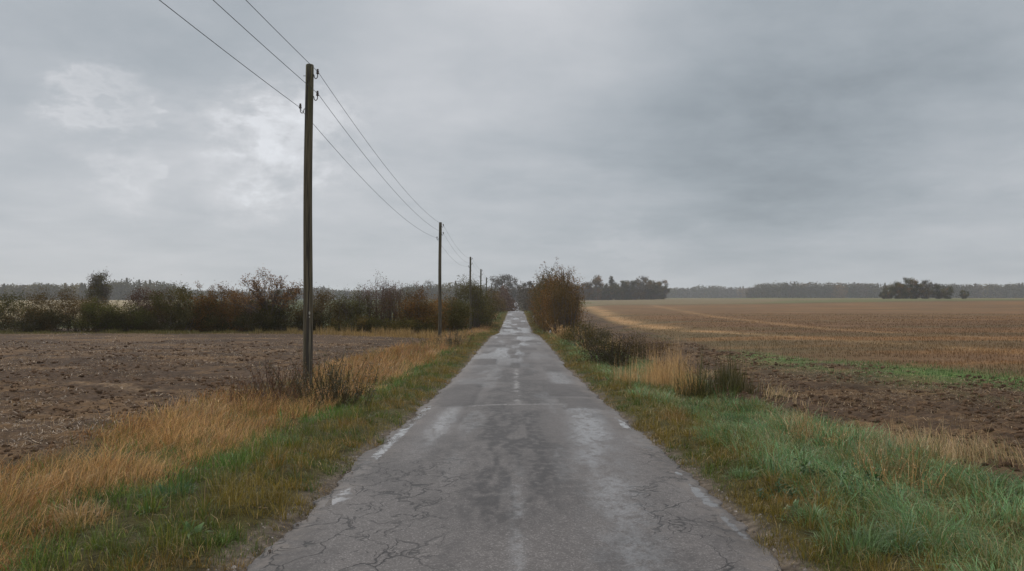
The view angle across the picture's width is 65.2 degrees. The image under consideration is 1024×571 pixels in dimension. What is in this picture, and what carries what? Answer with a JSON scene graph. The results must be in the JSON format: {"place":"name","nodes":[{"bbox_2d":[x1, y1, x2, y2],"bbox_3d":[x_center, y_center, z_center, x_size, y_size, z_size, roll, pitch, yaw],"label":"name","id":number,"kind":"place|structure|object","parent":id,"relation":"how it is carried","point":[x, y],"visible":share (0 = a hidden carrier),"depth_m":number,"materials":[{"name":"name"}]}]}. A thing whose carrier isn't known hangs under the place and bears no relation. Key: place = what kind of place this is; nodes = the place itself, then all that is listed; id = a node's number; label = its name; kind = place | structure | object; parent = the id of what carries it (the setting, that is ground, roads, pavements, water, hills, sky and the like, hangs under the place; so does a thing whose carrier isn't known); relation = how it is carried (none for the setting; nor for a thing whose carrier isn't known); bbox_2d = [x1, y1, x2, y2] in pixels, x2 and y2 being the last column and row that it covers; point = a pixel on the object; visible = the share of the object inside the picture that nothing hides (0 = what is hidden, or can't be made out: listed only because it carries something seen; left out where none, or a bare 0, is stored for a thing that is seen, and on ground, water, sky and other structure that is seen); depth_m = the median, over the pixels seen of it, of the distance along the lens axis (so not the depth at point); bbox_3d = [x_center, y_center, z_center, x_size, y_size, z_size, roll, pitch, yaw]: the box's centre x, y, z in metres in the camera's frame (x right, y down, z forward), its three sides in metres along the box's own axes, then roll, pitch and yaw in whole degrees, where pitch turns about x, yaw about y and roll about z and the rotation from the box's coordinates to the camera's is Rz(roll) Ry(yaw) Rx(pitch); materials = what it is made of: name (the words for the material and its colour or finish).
{"place":"outdoors","nodes":[
{"label":"outdoors","id":0,"kind":"place"},
{"bbox_2d":[0,323,468,337],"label":"field edge grass","id":1,"kind":"structure","parent":0,"point":[401,333],"depth_m":58.48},
{"bbox_2d":[0,298,1023,570],"bbox_3d":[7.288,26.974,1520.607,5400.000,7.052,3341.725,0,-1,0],"label":"ground","id":2,"kind":"structure","parent":0,"point":[600,312],"depth_m":21.79,"materials":[{"name":"soil"}]},
{"bbox_2d":[0,285,58,330],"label":"hedge shrub","id":3,"kind":"object","parent":2,"relation":"on","point":[8,306],"visible":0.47,"depth_m":63.73,"materials":[{"name":"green plant"}]},
{"bbox_2d":[0,307,78,331],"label":"bramble","id":4,"kind":"object","parent":2,"relation":"on","point":[48,315],"visible":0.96,"depth_m":61.14,"materials":[{"name":"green plant"}]},
{"bbox_2d":[14,286,114,330],"bbox_3d":[-35.038,1.724,63.056,8.280,4.004,4.326,0,-1,0],"label":"hedge shrub","id":5,"kind":"object","parent":2,"relation":"on","point":[71,306],"visible":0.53,"depth_m":62.60,"materials":[{"name":"green plant"}]},
{"bbox_2d":[25,491,120,532],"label":"grass tussock","id":6,"kind":"object","parent":2,"relation":"on","point":[83,513],"depth_m":6.82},
{"bbox_2d":[0,278,178,299],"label":"woodland","id":7,"kind":"object","parent":2,"relation":"on","point":[120,290],"visible":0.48,"depth_m":801.91,"materials":[{"name":"green plant"}]},
{"bbox_2d":[82,266,115,306],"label":"lone tree","id":8,"kind":"object","parent":2,"relation":"on","point":[98,282],"visible":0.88,"depth_m":149.62,"materials":[{"name":"green plant"}]},
{"bbox_2d":[69,308,145,331],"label":"bramble","id":9,"kind":"object","parent":2,"relation":"on","point":[108,314],"visible":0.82,"depth_m":61.03,"materials":[{"name":"green plant"}]},
{"bbox_2d":[74,461,147,494],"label":"grass tussock","id":10,"kind":"object","parent":2,"relation":"on","point":[95,475],"depth_m":8.41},
{"bbox_2d":[67,295,160,331],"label":"hedge shrub","id":11,"kind":"object","parent":2,"relation":"on","point":[103,309],"visible":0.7,"depth_m":61.29,"materials":[{"name":"green plant"}]},
{"bbox_2d":[112,283,185,328],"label":"hedge shrub","id":12,"kind":"object","parent":2,"relation":"on","point":[135,298],"visible":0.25,"depth_m":63.51,"materials":[{"name":"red plant"}]},
{"bbox_2d":[134,475,198,499],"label":"grass tussock","id":13,"kind":"object","parent":2,"relation":"on","point":[187,486],"depth_m":7.67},
{"bbox_2d":[133,304,213,331],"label":"bramble","id":14,"kind":"object","parent":2,"relation":"on","point":[155,325],"visible":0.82,"depth_m":61.15,"materials":[{"name":"green plant"}]},
{"bbox_2d":[141,282,224,330],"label":"hedge shrub","id":15,"kind":"object","parent":2,"relation":"on","point":[177,304],"visible":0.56,"depth_m":62.47,"materials":[{"name":"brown plant"}]},
{"bbox_2d":[181,520,208,536],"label":"dock plant","id":16,"kind":"object","parent":2,"relation":"on","point":[196,528],"visible":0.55,"depth_m":6.42,"materials":[{"name":"green plant"}]},
{"bbox_2d":[182,280,253,331],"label":"hedge shrub","id":17,"kind":"object","parent":2,"relation":"on","point":[231,318],"visible":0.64,"depth_m":61.99,"materials":[{"name":"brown plant"}]},
{"bbox_2d":[199,429,237,446],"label":"grass tussock","id":18,"kind":"object","parent":2,"relation":"on","point":[217,439],"depth_m":11.05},
{"bbox_2d":[204,523,244,548],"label":"grass tussock","id":19,"kind":"object","parent":2,"relation":"on","point":[229,539],"depth_m":6.18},
{"bbox_2d":[196,305,279,331],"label":"bramble","id":20,"kind":"object","parent":2,"relation":"on","point":[243,315],"visible":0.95,"depth_m":61.09,"materials":[{"name":"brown plant"}]},
{"bbox_2d":[214,289,273,327],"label":"hedge shrub","id":21,"kind":"object","parent":2,"relation":"on","point":[249,310],"visible":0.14,"depth_m":63.49,"materials":[{"name":"red plant"}]},
{"bbox_2d":[0,322,497,570],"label":"tall dry grass","id":22,"kind":"structure","parent":2,"relation":"on","point":[158,424],"depth_m":11.00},
{"bbox_2d":[224,372,306,409],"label":"dock stalks","id":23,"kind":"object","parent":2,"relation":"on","point":[249,394],"visible":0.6,"depth_m":15.74,"materials":[{"name":"brown plant"}]},
{"bbox_2d":[229,267,302,322],"bbox_3d":[-19.063,1.012,62.206,6.394,5.436,3.473,0,-1,15],"label":"field tree","id":24,"kind":"object","parent":2,"relation":"on","point":[263,299],"visible":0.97,"depth_m":61.97,"materials":[{"name":"brown plant"}]},
{"bbox_2d":[223,353,334,401],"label":"dock stalks","id":25,"kind":"object","parent":2,"relation":"on","point":[273,381],"visible":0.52,"depth_m":17.06,"materials":[{"name":"brown plant"}]},
{"bbox_2d":[241,290,328,330],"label":"hedge shrub","id":26,"kind":"object","parent":2,"relation":"on","point":[269,310],"visible":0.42,"depth_m":62.27,"materials":[{"name":"brown plant"}]},
{"bbox_2d":[183,286,405,299],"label":"woodland","id":27,"kind":"object","parent":2,"relation":"on","point":[342,292],"visible":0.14,"depth_m":1303.63,"materials":[{"name":"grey plant"}]},
{"bbox_2d":[255,310,334,331],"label":"bramble","id":28,"kind":"object","parent":2,"relation":"on","point":[316,318],"visible":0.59,"depth_m":61.26,"materials":[{"name":"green plant"}]},
{"bbox_2d":[299,64,318,389],"bbox_3d":[-5.097,-0.847,20.036,0.472,9.430,0.259,0,-1,24],"label":"utility pole","id":29,"kind":"object","parent":2,"relation":"on","point":[307,263],"visible":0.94,"depth_m":19.96,"materials":[{"name":"wood"}]},
{"bbox_2d":[159,0,455,261],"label":"overhead wire","id":30,"kind":"object","parent":29,"relation":"attached to","point":[271,86],"visible":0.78,"depth_m":16.64,"materials":[{"name":"metal"}]},
{"bbox_2d":[213,0,487,281],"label":"overhead wire","id":31,"kind":"object","parent":29,"relation":"attached to","point":[314,90],"visible":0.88,"depth_m":18.42,"materials":[{"name":"metal"}]},
{"bbox_2d":[246,0,492,284],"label":"overhead wire","id":32,"kind":"object","parent":29,"relation":"attached to","point":[335,97],"visible":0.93,"depth_m":20.05,"materials":[{"name":"metal"}]},
{"bbox_2d":[258,346,380,407],"bbox_3d":[-3.842,1.878,16.007,2.473,1.346,1.637,0,-1,-15],"label":"weed clump","id":33,"kind":"object","parent":2,"relation":"on","point":[337,385],"visible":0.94,"depth_m":16.06,"materials":[{"name":"brown plant"}]},
{"bbox_2d":[287,288,353,330],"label":"hedge shrub","id":34,"kind":"object","parent":2,"relation":"on","point":[322,299],"visible":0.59,"depth_m":62.38,"materials":[{"name":"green plant"}]},
{"bbox_2d":[323,311,391,332],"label":"bramble","id":35,"kind":"object","parent":2,"relation":"on","point":[360,323],"visible":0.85,"depth_m":61.02,"materials":[{"name":"green plant"}]},
{"bbox_2d":[328,286,387,331],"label":"hedge shrub","id":36,"kind":"object","parent":2,"relation":"on","point":[356,309],"visible":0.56,"depth_m":63.54,"materials":[{"name":"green plant"}]},
{"bbox_2d":[349,271,403,330],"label":"hedge shrub","id":37,"kind":"object","parent":2,"relation":"on","point":[375,294],"visible":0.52,"depth_m":64.79,"materials":[{"name":"red plant"}]},
{"bbox_2d":[385,288,406,330],"bbox_3d":[-8.859,2.012,63.129,2.804,3.914,1.447,-1,-1,30],"label":"sapling","id":38,"kind":"object","parent":2,"relation":"on","point":[396,307],"visible":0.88,"depth_m":63.38,"materials":[{"name":"red plant"}]},
{"bbox_2d":[372,281,428,329],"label":"hedge shrub","id":39,"kind":"object","parent":2,"relation":"on","point":[391,307],"visible":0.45,"depth_m":63.58,"materials":[{"name":"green plant"}]},
{"bbox_2d":[377,312,436,334],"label":"bramble","id":40,"kind":"object","parent":2,"relation":"on","point":[399,325],"visible":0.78,"depth_m":60.94,"materials":[{"name":"green plant"}]},
{"bbox_2d":[388,281,455,334],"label":"hedge shrub","id":41,"kind":"object","parent":2,"relation":"on","point":[420,305],"visible":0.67,"depth_m":62.42,"materials":[{"name":"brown plant"}]},
{"bbox_2d":[437,222,443,336],"bbox_3d":[-4.950,0.348,55.119,0.475,9.430,0.259,0,-1,23],"label":"utility pole","id":42,"kind":"object","parent":2,"relation":"on","point":[439,286],"visible":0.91,"depth_m":55.05,"materials":[{"name":"wood"}]},
{"bbox_2d":[420,291,471,331],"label":"roadside shrub","id":43,"kind":"object","parent":2,"relation":"on","point":[447,308],"visible":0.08,"depth_m":83.59,"materials":[{"name":"brown plant"}]},
{"bbox_2d":[425,290,479,333],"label":"hedge shrub","id":44,"kind":"object","parent":2,"relation":"on","point":[454,317],"visible":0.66,"depth_m":65.66,"materials":[{"name":"green plant"}]},
{"bbox_2d":[434,328,475,346],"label":"weed clump","id":45,"kind":"object","parent":2,"relation":"on","point":[449,340],"visible":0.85,"depth_m":43.06,"materials":[{"name":"brown plant"}]},
{"bbox_2d":[395,281,529,299],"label":"woodland","id":46,"kind":"object","parent":2,"relation":"on","point":[453,288],"visible":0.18,"depth_m":951.88,"materials":[{"name":"grey plant"}]},
{"bbox_2d":[468,257,472,330],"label":"utility pole","id":47,"kind":"object","parent":2,"relation":"on","point":[469,266],"visible":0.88,"depth_m":92.35,"materials":[{"name":"wood"}]},
{"bbox_2d":[446,273,497,328],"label":"roadside shrub","id":48,"kind":"object","parent":2,"relation":"on","point":[482,314],"visible":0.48,"depth_m":97.96,"materials":[{"name":"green plant"}]},
{"bbox_2d":[464,285,502,326],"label":"roadside shrub","id":49,"kind":"object","parent":2,"relation":"on","point":[490,306],"visible":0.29,"depth_m":105.31,"materials":[{"name":"green plant"}]},
{"bbox_2d":[483,287,508,311],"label":"roadside bush","id":50,"kind":"object","parent":2,"relation":"on","point":[500,305],"visible":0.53,"depth_m":191.80,"materials":[{"name":"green plant"}]},
{"bbox_2d":[489,273,520,298],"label":"road end tree","id":51,"kind":"object","parent":2,"relation":"on","point":[499,282],"visible":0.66,"depth_m":448.95,"materials":[{"name":"grey plant"}]},
{"bbox_2d":[493,283,516,310],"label":"roadside bush","id":52,"kind":"object","parent":2,"relation":"on","point":[510,303],"visible":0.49,"depth_m":228.95,"materials":[{"name":"brown plant"}]},
{"bbox_2d":[177,375,835,570],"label":"gravel","id":53,"kind":"structure","parent":2,"relation":"on","point":[729,508],"depth_m":7.30,"materials":[{"name":"gravel"}]},
{"bbox_2d":[0,311,1023,570],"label":"verge grass","id":54,"kind":"structure","parent":2,"relation":"on","point":[232,495],"depth_m":7.96,"materials":[{"name":"plant"}]},
{"bbox_2d":[0,340,1023,474],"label":"soil clods","id":55,"kind":"object","parent":2,"relation":"on","point":[803,408],"visible":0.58,"depth_m":18.73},
{"bbox_2d":[0,331,1023,468],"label":"straw","id":56,"kind":"object","parent":2,"relation":"on","point":[106,418],"visible":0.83,"depth_m":20.52,"materials":[{"name":"beige plant"}]},
{"bbox_2d":[512,281,536,310],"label":"roadside bush","id":57,"kind":"object","parent":2,"relation":"on","point":[524,293],"visible":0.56,"depth_m":231.37,"materials":[{"name":"brown plant"}]},
{"bbox_2d":[523,267,552,324],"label":"roadside shrub","id":58,"kind":"object","parent":2,"relation":"on","point":[535,294],"visible":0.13,"depth_m":111.71,"materials":[{"name":"brown plant"}]},
{"bbox_2d":[522,257,558,328],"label":"roadside shrub","id":59,"kind":"object","parent":2,"relation":"on","point":[533,320],"visible":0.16,"depth_m":96.95,"materials":[{"name":"brown plant"}]},
{"bbox_2d":[527,265,565,332],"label":"roadside shrub","id":60,"kind":"object","parent":2,"relation":"on","point":[539,293],"visible":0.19,"depth_m":86.50,"materials":[{"name":"brown plant"}]},
{"bbox_2d":[531,267,587,332],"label":"roadside shrub","id":61,"kind":"object","parent":2,"relation":"on","point":[544,305],"visible":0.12,"depth_m":77.64,"materials":[{"name":"brown plant"}]},
{"bbox_2d":[533,261,591,332],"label":"roadside shrub","id":62,"kind":"object","parent":2,"relation":"on","point":[556,282],"visible":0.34,"depth_m":70.55,"materials":[{"name":"brown plant"}]},
{"bbox_2d":[539,272,589,335],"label":"roadside shrub","id":63,"kind":"object","parent":2,"relation":"on","point":[565,311],"visible":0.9,"depth_m":65.47,"materials":[{"name":"brown plant"}]},
{"bbox_2d":[546,320,596,340],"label":"dry weed","id":64,"kind":"object","parent":2,"relation":"on","point":[557,333],"visible":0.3,"depth_m":53.72,"materials":[{"name":"brown plant"}]},
{"bbox_2d":[577,281,590,299],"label":"tree","id":65,"kind":"object","parent":2,"relation":"on","point":[586,293],"visible":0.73,"depth_m":683.05,"materials":[{"name":"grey plant"}]},
{"bbox_2d":[554,319,620,346],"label":"bank shrub","id":66,"kind":"object","parent":2,"relation":"on","point":[574,334],"visible":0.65,"depth_m":43.53,"materials":[{"name":"brown plant"}]},
{"bbox_2d":[586,275,606,299],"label":"tree","id":67,"kind":"object","parent":2,"relation":"on","point":[597,281],"visible":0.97,"depth_m":683.12,"materials":[{"name":"grey plant"}]},
{"bbox_2d":[599,283,613,299],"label":"tree","id":68,"kind":"object","parent":2,"relation":"on","point":[605,293],"visible":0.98,"depth_m":684.11,"materials":[{"name":"grey plant"}]},
{"bbox_2d":[569,327,664,367],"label":"bank shrub","id":69,"kind":"object","parent":2,"relation":"on","point":[611,355],"visible":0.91,"depth_m":31.28,"materials":[{"name":"brown plant"}]},
{"bbox_2d":[610,280,628,299],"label":"tree","id":70,"kind":"object","parent":2,"relation":"on","point":[615,290],"visible":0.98,"depth_m":681.79,"materials":[{"name":"green plant"}]},
{"bbox_2d":[615,280,633,299],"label":"tree","id":71,"kind":"object","parent":2,"relation":"on","point":[623,294],"visible":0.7,"depth_m":685.62,"materials":[{"name":"green plant"}]},
{"bbox_2d":[623,279,639,299],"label":"tree","id":72,"kind":"object","parent":2,"relation":"on","point":[627,292],"visible":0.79,"depth_m":684.50,"materials":[{"name":"green plant"}]},
{"bbox_2d":[627,280,642,299],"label":"tree","id":73,"kind":"object","parent":2,"relation":"on","point":[634,292],"visible":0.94,"depth_m":684.85,"materials":[{"name":"green plant"}]},
{"bbox_2d":[608,329,676,356],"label":"bank shrub","id":74,"kind":"object","parent":2,"relation":"on","point":[661,346],"visible":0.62,"depth_m":36.08,"materials":[{"name":"brown plant"}]},
{"bbox_2d":[635,276,651,299],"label":"tree","id":75,"kind":"object","parent":2,"relation":"on","point":[643,294],"visible":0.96,"depth_m":684.80,"materials":[{"name":"green plant"}]},
{"bbox_2d":[642,280,660,299],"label":"tree","id":76,"kind":"object","parent":2,"relation":"on","point":[651,295],"visible":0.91,"depth_m":684.49,"materials":[{"name":"green plant"}]},
{"bbox_2d":[610,336,696,388],"bbox_3d":[3.960,2.071,22.147,2.630,1.715,2.508,0,-1,25],"label":"dry grass clump","id":77,"kind":"object","parent":2,"relation":"on","point":[659,373],"visible":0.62,"depth_m":22.02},
{"bbox_2d":[654,279,669,298],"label":"tree","id":78,"kind":"object","parent":2,"relation":"on","point":[663,290],"visible":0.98,"depth_m":685.39,"materials":[{"name":"green plant"}]},
{"bbox_2d":[664,352,711,397],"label":"reed clump","id":79,"kind":"object","parent":2,"relation":"on","point":[686,378],"visible":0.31,"depth_m":19.55,"materials":[{"name":"beige plant"}]},
{"bbox_2d":[666,284,747,297],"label":"woodland","id":80,"kind":"object","parent":2,"relation":"on","point":[710,292],"visible":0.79,"depth_m":1499.08,"materials":[{"name":"green plant"}]},
{"bbox_2d":[666,331,767,399],"bbox_3d":[4.756,1.905,19.219,2.687,1.682,2.181,0,-1,0],"label":"reed clump","id":81,"kind":"object","parent":2,"relation":"on","point":[728,378],"visible":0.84,"depth_m":18.79,"materials":[{"name":"brown plant"}]},
{"bbox_2d":[721,464,765,481],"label":"grass tussock","id":82,"kind":"object","parent":2,"relation":"on","point":[737,471],"depth_m":8.44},
{"bbox_2d":[531,324,1023,570],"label":"long green grass","id":83,"kind":"structure","parent":2,"relation":"on","point":[904,509],"depth_m":8.09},
{"bbox_2d":[598,313,1023,408],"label":"stubble","id":84,"kind":"object","parent":2,"relation":"on","point":[950,374],"visible":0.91,"depth_m":47.40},
{"bbox_2d":[779,494,847,528],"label":"grass tussock","id":85,"kind":"object","parent":2,"relation":"on","point":[811,511],"depth_m":6.62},
{"bbox_2d":[787,405,840,446],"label":"dry weed","id":86,"kind":"object","parent":2,"relation":"on","point":[800,437],"visible":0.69,"depth_m":11.35,"materials":[{"name":"brown plant"}]},
{"bbox_2d":[756,476,882,504],"bbox_3d":[2.828,1.990,7.600,1.145,0.308,0.764,0,-1,-20],"label":"nettle patch","id":87,"kind":"object","parent":2,"relation":"on","point":[779,491],"visible":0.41,"depth_m":7.56,"materials":[{"name":"green plant"}]},
{"bbox_2d":[810,414,869,451],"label":"dry weed","id":88,"kind":"object","parent":2,"relation":"on","point":[825,438],"visible":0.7,"depth_m":10.87,"materials":[{"name":"brown plant"}]},
{"bbox_2d":[799,513,909,559],"bbox_3d":[2.555,1.856,5.995,0.761,0.305,0.759,1,-1,-39],"label":"grass tussock","id":89,"kind":"object","parent":2,"relation":"on","point":[822,528],"depth_m":5.95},
{"bbox_2d":[794,457,931,499],"bbox_3d":[3.554,1.992,8.234,1.326,0.509,0.634,0,-1,0],"label":"nettle patch","id":90,"kind":"object","parent":2,"relation":"on","point":[824,471],"visible":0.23,"depth_m":8.20,"materials":[{"name":"green plant"}]},
{"bbox_2d":[829,492,900,522],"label":"grass tussock","id":91,"kind":"object","parent":2,"relation":"on","point":[850,506],"depth_m":7.10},
{"bbox_2d":[745,280,1023,297],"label":"woodland","id":92,"kind":"object","parent":2,"relation":"on","point":[804,290],"visible":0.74,"depth_m":1147.53,"materials":[{"name":"green plant"}]},
{"bbox_2d":[852,440,918,487],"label":"dry weed","id":93,"kind":"object","parent":2,"relation":"on","point":[884,465],"visible":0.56,"depth_m":8.54,"materials":[{"name":"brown plant"}]},
{"bbox_2d":[882,285,895,298],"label":"copse tree","id":94,"kind":"object","parent":2,"relation":"on","point":[890,293],"visible":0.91,"depth_m":469.77,"materials":[{"name":"green plant"}]},
{"bbox_2d":[844,513,944,558],"bbox_3d":[2.901,1.836,6.062,0.759,0.435,0.746,-1,-1,44],"label":"grass tussock","id":95,"kind":"object","parent":2,"relation":"on","point":[901,537],"depth_m":6.03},
{"bbox_2d":[890,282,907,298],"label":"copse tree","id":96,"kind":"object","parent":2,"relation":"on","point":[900,295],"visible":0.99,"depth_m":468.03,"materials":[{"name":"green plant"}]},
{"bbox_2d":[894,277,918,298],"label":"copse tree","id":97,"kind":"object","parent":2,"relation":"on","point":[910,281],"visible":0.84,"depth_m":468.40,"materials":[{"name":"green plant"}]},
{"bbox_2d":[907,280,925,298],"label":"copse tree","id":98,"kind":"object","parent":2,"relation":"on","point":[918,294],"visible":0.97,"depth_m":467.63,"materials":[{"name":"green plant"}]},
{"bbox_2d":[884,439,963,500],"bbox_3d":[4.122,1.877,8.073,0.703,0.723,0.619,1,-1,-36],"label":"dry weed","id":99,"kind":"object","parent":2,"relation":"on","point":[912,476],"visible":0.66,"depth_m":8.02,"materials":[{"name":"brown plant"}]},
{"bbox_2d":[918,280,935,298],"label":"copse tree","id":100,"kind":"object","parent":2,"relation":"on","point":[927,295],"visible":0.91,"depth_m":466.99,"materials":[{"name":"green plant"}]},
{"bbox_2d":[929,283,945,298],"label":"copse tree","id":101,"kind":"object","parent":2,"relation":"on","point":[938,293],"visible":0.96,"depth_m":466.90,"materials":[{"name":"green plant"}]},
{"bbox_2d":[941,286,955,298],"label":"copse tree","id":102,"kind":"object","parent":2,"relation":"on","point":[949,290],"visible":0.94,"depth_m":468.64,"materials":[{"name":"green plant"}]},
{"bbox_2d":[904,506,994,551],"bbox_3d":[3.562,1.967,6.553,0.835,0.426,0.782,0,-1,0],"label":"grass tussock","id":103,"kind":"object","parent":2,"relation":"on","point":[944,520],"depth_m":6.57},
{"bbox_2d":[0,0,1023,296],"label":"sky","id":104,"kind":"structure","parent":0,"point":[689,144],"materials":[{"name":"grey"}]},
{"bbox_2d":[247,300,780,570],"bbox_3d":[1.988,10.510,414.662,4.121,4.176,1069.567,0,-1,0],"label":"road","id":105,"kind":"structure","parent":0,"point":[515,445],"depth_m":7.66,"materials":[{"name":"asphalt"}]},
{"bbox_2d":[590,336,1023,486],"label":"dry fringe grass","id":106,"kind":"structure","parent":0,"point":[946,443],"depth_m":10.20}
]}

